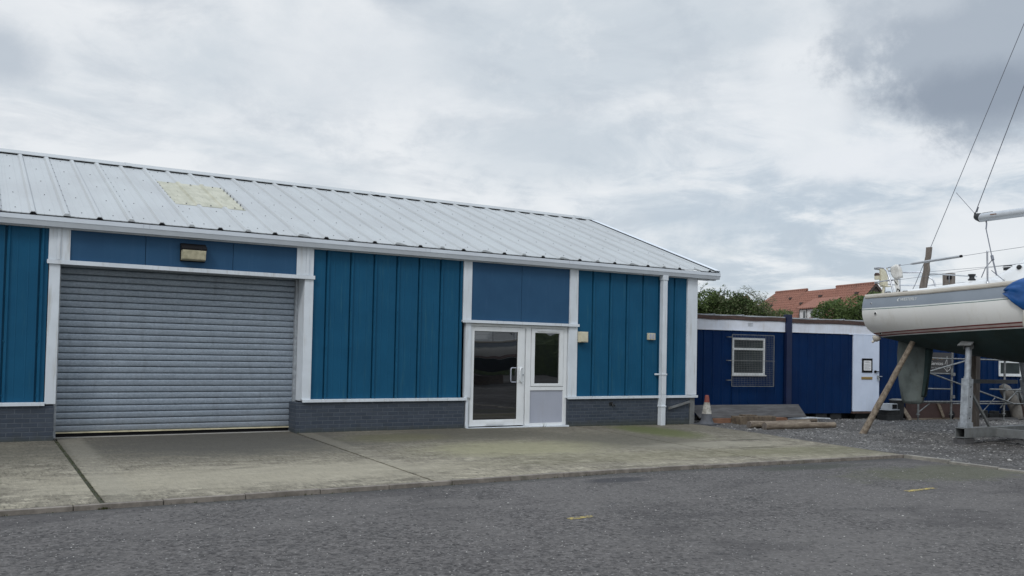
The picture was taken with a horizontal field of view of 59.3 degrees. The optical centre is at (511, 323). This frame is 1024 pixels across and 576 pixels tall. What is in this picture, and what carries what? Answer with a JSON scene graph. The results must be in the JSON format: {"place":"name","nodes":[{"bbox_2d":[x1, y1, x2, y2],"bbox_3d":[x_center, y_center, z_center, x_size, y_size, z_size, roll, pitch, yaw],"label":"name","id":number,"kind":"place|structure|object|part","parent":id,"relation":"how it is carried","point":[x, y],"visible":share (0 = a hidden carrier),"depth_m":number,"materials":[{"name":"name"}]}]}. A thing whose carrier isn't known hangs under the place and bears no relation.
{"place":"outdoors","nodes":[
{"label":"outdoors","id":0,"kind":"place"},
{"bbox_2d":[0,425,1023,575],"bbox_3d":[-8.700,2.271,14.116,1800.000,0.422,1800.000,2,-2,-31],"label":"asphalt ground","id":1,"kind":"structure","parent":0,"point":[680,505],"depth_m":9.07,"materials":[{"name":"grey asphalt"}]},
{"bbox_2d":[3,423,850,515],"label":"weeds","id":2,"kind":"object","parent":1,"relation":"on","point":[102,508],"visible":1,"depth_m":12.88,"materials":[{"name":"green plant"}]},
{"bbox_2d":[0,424,895,509],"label":"concrete apron","id":3,"kind":"object","parent":1,"relation":"on","point":[35,474],"visible":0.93,"depth_m":14.08,"materials":[{"name":"grey concrete"}]},
{"bbox_2d":[54,434,431,502],"bbox_3d":[-1.536,2.147,15.103,10.585,0.166,5.988,2,-2,-31],"label":"joint filler","id":4,"kind":"object","parent":3,"relation":"on","point":[87,483],"visible":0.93,"depth_m":11.75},
{"bbox_2d":[0,148,720,441],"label":"industrial unit","id":5,"kind":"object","parent":3,"relation":"on","point":[140,300],"visible":0.99,"depth_m":17.67,"materials":[{"name":"metal"}]},
{"bbox_3d":[-0.307,1.131,19.291,1.350,2.118,0.145,2,-2,-31],"label":"entrance door","id":6,"kind":"part","parent":5,"relation":"part of","materials":[{"name":"glass"}]},
{"bbox_2d":[530,328,563,385],"bbox_3d":[0.779,0.753,19.997,0.853,1.276,0.083,2,-2,-31],"label":"side window","id":7,"kind":"structure","parent":5,"relation":"in","point":[547,345],"depth_m":20.00,"materials":[{"name":"glass"}]},
{"bbox_2d":[0,454,903,515],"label":"kerb","id":8,"kind":"structure","parent":1,"relation":"on","point":[84,507],"depth_m":11.56,"materials":[{"name":"concrete"}]},
{"bbox_2d":[2,466,1021,575],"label":"loose grit","id":9,"kind":"object","parent":1,"relation":"on","point":[518,528],"visible":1,"depth_m":8.75,"materials":[{"name":"gravel"}]},
{"bbox_2d":[567,487,936,518],"bbox_3d":[3.344,2.229,11.272,6.314,0.040,0.171,2,-2,-30],"label":"road marking","id":10,"kind":"object","parent":1,"relation":"on","point":[904,490],"visible":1,"depth_m":12.43,"materials":[{"name":"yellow paint"}]},
{"bbox_2d":[760,281,881,317],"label":"house","id":11,"kind":"structure","parent":1,"relation":"on","point":[802,303],"depth_m":80.32,"materials":[{"name":"tile"}]},
{"bbox_2d":[800,310,806,317],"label":"window","id":12,"kind":"structure","parent":11,"relation":"in","point":[803,313],"depth_m":79.69,"materials":[{"name":"white glass"}]},
{"bbox_2d":[807,309,812,317],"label":"window","id":13,"kind":"structure","parent":11,"relation":"in","point":[808,310],"depth_m":78.90,"materials":[{"name":"glass"}]},
{"bbox_2d":[694,418,1023,470],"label":"gravel yard","id":14,"kind":"structure","parent":1,"relation":"on","point":[821,437],"depth_m":19.87,"materials":[{"name":"grey gravel"}]},
{"bbox_2d":[693,395,720,425],"bbox_3d":[4.815,2.130,22.210,0.500,0.728,0.500,0,-2,39],"label":"traffic cone","id":15,"kind":"object","parent":14,"relation":"on","point":[706,418],"visible":1,"depth_m":22.11,"materials":[{"name":"white plastic"}]},
{"bbox_2d":[697,283,722,313],"bbox_3d":[5.902,0.599,30.864,2.625,4.471,1.984,1,-2,-7],"label":"shrub","id":16,"kind":"object","parent":14,"relation":"on","point":[701,305],"visible":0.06,"depth_m":30.56,"materials":[{"name":"green plant"}]},
{"bbox_2d":[712,418,730,422],"bbox_3d":[5.518,2.467,22.818,1.170,0.130,0.240,2,-2,-21],"label":"timber baulk","id":17,"kind":"object","parent":14,"relation":"on","point":[721,420],"visible":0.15,"depth_m":22.62,"materials":[{"name":"brown wood"}]},
{"bbox_2d":[701,284,764,315],"bbox_3d":[7.543,0.720,30.955,2.357,4.299,1.993,2,-2,-31],"label":"shrub","id":18,"kind":"object","parent":14,"relation":"on","point":[731,305],"visible":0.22,"depth_m":30.61,"materials":[{"name":"green plant"}]},
{"bbox_2d":[694,313,785,420],"bbox_3d":[5.408,1.235,25.216,3.240,2.915,3.069,2,-2,-21],"label":"site cabin","id":19,"kind":"object","parent":14,"relation":"on","point":[740,359],"visible":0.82,"depth_m":23.94,"materials":[{"name":"blue metal"}]},
{"bbox_2d":[726,334,774,386],"bbox_3d":[6.371,0.985,24.031,1.487,1.384,0.149,2,-2,-21],"label":"window","id":20,"kind":"structure","parent":19,"relation":"in","point":[748,353],"depth_m":24.04,"materials":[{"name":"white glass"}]},
{"bbox_2d":[731,415,764,424],"bbox_3d":[5.969,2.440,22.721,0.840,0.215,0.330,2,-2,-27],"label":"sleeper offcut","id":21,"kind":"object","parent":14,"relation":"on","point":[741,420],"visible":0.6,"depth_m":22.53,"materials":[{"name":"brown wood"}]},
{"bbox_2d":[694,404,805,418],"bbox_3d":[6.128,2.324,23.289,3.520,0.451,0.325,2,-2,-21],"label":"leaning board","id":22,"kind":"object","parent":14,"relation":"on","point":[787,411],"visible":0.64,"depth_m":23.36,"materials":[{"name":"grey wood"}]},
{"bbox_2d":[742,285,776,306],"bbox_3d":[8.889,0.727,32.307,1.445,4.314,0.474,2,-2,-16],"label":"sapling","id":23,"kind":"object","parent":14,"relation":"on","point":[750,293],"visible":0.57,"depth_m":32.36,"materials":[{"name":"green plant"}]},
{"bbox_2d":[736,295,793,316],"bbox_3d":[8.691,0.947,31.046,1.978,3.903,1.771,0,-2,20],"label":"shrub","id":24,"kind":"object","parent":14,"relation":"on","point":[773,313],"visible":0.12,"depth_m":30.70,"materials":[{"name":"green plant"}]},
{"bbox_2d":[765,415,775,420],"bbox_3d":[6.519,2.471,23.113,0.500,0.200,0.240,2,-2,-27],"label":"sleeper offcut","id":25,"kind":"object","parent":14,"relation":"on","point":[770,418],"visible":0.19,"depth_m":23.03,"materials":[{"name":"brown wood"}]},
{"bbox_2d":[746,420,810,427],"bbox_3d":[6.607,2.469,22.170,2.090,0.185,0.180,2,-2,-30],"label":"log","id":26,"kind":"object","parent":14,"relation":"on","point":[753,424],"visible":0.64,"depth_m":21.72,"materials":[{"name":"wood"}]},
{"bbox_2d":[776,417,787,420],"bbox_3d":[6.742,2.503,23.351,1.000,0.140,0.240,2,-2,-21],"label":"timber baulk","id":27,"kind":"object","parent":14,"relation":"on","point":[781,418],"visible":0.15,"depth_m":23.34,"materials":[{"name":"brown wood"}]},
{"bbox_2d":[784,315,791,403],"bbox_3d":[7.505,1.233,24.497,0.240,2.960,0.200,2,-2,-21],"label":"cabin post","id":28,"kind":"object","parent":14,"relation":"on","point":[788,362],"visible":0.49,"depth_m":24.44,"materials":[{"name":"blue metal"}]},
{"bbox_2d":[762,422,836,429],"bbox_3d":[7.027,2.481,21.923,2.277,0.193,0.192,2,-2,-26],"label":"log","id":29,"kind":"object","parent":14,"relation":"on","point":[782,425],"visible":0.93,"depth_m":21.80,"materials":[{"name":"brown wood"}]},
{"bbox_2d":[785,418,817,421],"bbox_3d":[7.534,2.546,23.413,1.203,0.129,0.118,2,-2,-34],"label":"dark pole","id":30,"kind":"object","parent":14,"relation":"on","point":[814,420],"visible":0.56,"depth_m":23.43,"materials":[{"name":"grey metal"}]},
{"bbox_2d":[788,417,829,419],"bbox_3d":[8.050,2.571,24.394,1.511,0.100,0.100,2,-2,-26],"label":"plastic wrap","id":31,"kind":"object","parent":14,"relation":"on","point":[819,418],"visible":0.64,"depth_m":24.36,"materials":[{"name":"plastic"}]},
{"bbox_2d":[810,290,881,319],"bbox_3d":[12.212,0.888,32.234,3.068,4.253,2.201,2,-2,-31],"label":"shrub","id":32,"kind":"object","parent":14,"relation":"on","point":[835,308],"visible":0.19,"depth_m":31.86,"materials":[{"name":"green plant"}]},
{"bbox_2d":[791,318,955,418],"bbox_3d":[9.891,1.385,26.979,6.118,2.905,3.056,2,-2,-21],"label":"site cabin","id":33,"kind":"object","parent":14,"relation":"on","point":[842,368],"visible":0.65,"depth_m":25.21,"materials":[{"name":"blue metal"}]},
{"bbox_2d":[849,334,881,410],"bbox_3d":[10.011,1.390,25.440,1.180,2.175,0.106,2,-2,-21],"label":"door","id":34,"kind":"structure","parent":33,"relation":"in","point":[865,353],"depth_m":25.43,"materials":[{"name":"white paint"}]},
{"bbox_2d":[930,352,953,372],"bbox_3d":[12.199,1.139,26.334,1.950,0.600,0.027,2,-2,-21],"label":"sign board","id":35,"kind":"object","parent":33,"relation":"attached to","point":[937,363],"visible":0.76,"depth_m":26.51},
{"bbox_2d":[859,341,914,433],"bbox_3d":[8.790,1.530,21.065,1.284,2.338,0.155,1,-2,8],"label":"timber prop","id":36,"kind":"object","parent":14,"relation":"on","point":[881,400],"visible":0.85,"depth_m":21.02,"materials":[{"name":"brown wood"}]},
{"bbox_2d":[877,410,899,420],"bbox_3d":[10.631,2.585,25.391,0.470,0.298,0.400,2,-2,-21],"label":"crate","id":37,"kind":"object","parent":14,"relation":"on","point":[891,415],"visible":0.84,"depth_m":25.24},
{"bbox_2d":[880,403,896,410],"bbox_3d":[10.630,2.340,25.331,0.500,0.185,0.340,2,-2,-33],"label":"heater box","id":38,"kind":"object","parent":37,"relation":"on","point":[889,406],"visible":0.84,"depth_m":25.22,"materials":[{"name":"metal"}]},
{"bbox_2d":[889,398,903,419],"bbox_3d":[10.927,2.429,25.511,0.433,0.610,0.433,2,-2,-21],"label":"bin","id":39,"kind":"object","parent":14,"relation":"on","point":[900,405],"visible":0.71,"depth_m":25.34,"materials":[{"name":"metal"}]},
{"bbox_2d":[904,407,912,419],"bbox_3d":[11.151,2.486,25.511,0.399,0.552,0.121,0,-2,39],"label":"plank","id":40,"kind":"object","parent":14,"relation":"on","point":[907,415],"visible":0.42,"depth_m":25.45,"materials":[{"name":"wood"}]},
{"bbox_2d":[905,403,959,419],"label":"brick wall","id":41,"kind":"structure","parent":14,"relation":"on","point":[936,411],"depth_m":25.99,"materials":[{"name":"brown brick"}]},
{"bbox_2d":[954,437,974,444],"bbox_3d":[9.806,2.556,19.496,0.360,0.158,0.260,2,-2,-31],"label":"packing block","id":42,"kind":"object","parent":14,"relation":"on","point":[964,441],"depth_m":19.39,"materials":[{"name":"grey wood"}]},
{"bbox_2d":[912,352,1023,420],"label":"scaffold tower","id":43,"kind":"structure","parent":14,"relation":"on","point":[1004,389],"depth_m":25.75,"materials":[{"name":"metal"}]},
{"bbox_2d":[971,356,979,426],"bbox_3d":[11.044,1.730,21.440,0.220,1.923,0.140,2,-2,-31],"label":"support post","id":44,"kind":"object","parent":14,"relation":"on","point":[975,368],"visible":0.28,"depth_m":21.38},
{"bbox_2d":[955,353,1021,412],"bbox_3d":[15.570,1.569,29.227,6.180,2.905,3.010,2,-2,-21],"label":"site cabin","id":45,"kind":"object","parent":14,"relation":"on","point":[993,370],"visible":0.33,"depth_m":27.26,"materials":[{"name":"blue metal"}]},
{"bbox_2d":[998,361,1020,376],"bbox_3d":[15.272,1.173,27.551,1.000,0.890,0.090,2,-2,-21],"label":"window","id":46,"kind":"structure","parent":45,"relation":"in","point":[1012,368],"depth_m":27.55,"materials":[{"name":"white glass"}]},
{"bbox_2d":[955,341,1023,438],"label":"boat cradle","id":47,"kind":"object","parent":14,"relation":"on","point":[965,428],"visible":0.96,"depth_m":19.54,"materials":[{"name":"grey metal"}]},
{"bbox_2d":[979,410,1010,417],"bbox_3d":[14.273,2.714,26.903,1.594,0.261,0.200,2,-2,-21],"label":"blocks row","id":48,"kind":"object","parent":14,"relation":"on","point":[993,414],"visible":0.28,"depth_m":26.90,"materials":[{"name":"grey concrete"}]},
{"bbox_2d":[979,417,1023,419],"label":"plank","id":49,"kind":"object","parent":14,"relation":"on","point":[1011,418],"visible":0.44,"depth_m":26.45,"materials":[{"name":"grey wood"}]},
{"bbox_2d":[999,384,1022,418],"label":"rolled sail","id":50,"kind":"object","parent":14,"relation":"on","point":[1015,411],"visible":0.77,"depth_m":26.71,"materials":[{"name":"beige fabric"}]},
{"bbox_2d":[1014,391,1023,406],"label":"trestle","id":51,"kind":"object","parent":14,"relation":"on","point":[1018,394],"visible":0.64,"depth_m":26.96,"materials":[{"name":"grey metal"}]},
{"bbox_2d":[904,454,1023,472],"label":"yard edging","id":52,"kind":"object","parent":1,"relation":"on","point":[931,459],"visible":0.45,"depth_m":16.27,"materials":[{"name":"grey concrete"}]},
{"bbox_2d":[0,0,1023,304],"label":"sky","id":53,"kind":"structure","parent":0,"point":[771,146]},
{"bbox_2d":[942,273,954,284],"bbox_3d":[10.301,-0.940,21.200,0.135,0.500,0.250,2,-2,-31],"label":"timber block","id":54,"kind":"object","parent":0,"point":[948,279],"depth_m":21.15,"materials":[{"name":"beige wood"}]},
{"bbox_3d":[12.071,2.337,17.720,0.800,0.673,1.500,2,-2,-31],"label":"keel block","id":55,"kind":"object","parent":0,"visible":0},
{"bbox_2d":[862,24,1023,403],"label":"sailing yacht","id":56,"kind":"object","parent":55,"relation":"on","point":[985,316],"visible":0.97,"depth_m":19.94,"materials":[{"name":"white plastic"}]},
{"bbox_2d":[890,264,902,291],"bbox_3d":[9.060,-1.068,21.172,0.110,0.663,0.291,2,-2,-31],"label":"lifebuoy","id":57,"kind":"object","parent":56,"relation":"hanging from","point":[896,271],"visible":0.98,"depth_m":21.12,"materials":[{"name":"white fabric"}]},
{"bbox_2d":[919,247,931,288],"bbox_3d":[9.696,-1.246,21.073,0.105,1.080,0.305,2,-2,-31],"label":"timber post","id":58,"kind":"object","parent":56,"relation":"on","point":[925,273],"visible":0.76,"depth_m":21.02,"materials":[{"name":"brown wood"}]},
{"bbox_2d":[1002,278,1023,309],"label":"tarpaulin","id":59,"kind":"object","parent":56,"relation":"hanging from","point":[1014,292],"visible":1,"depth_m":18.08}
]}

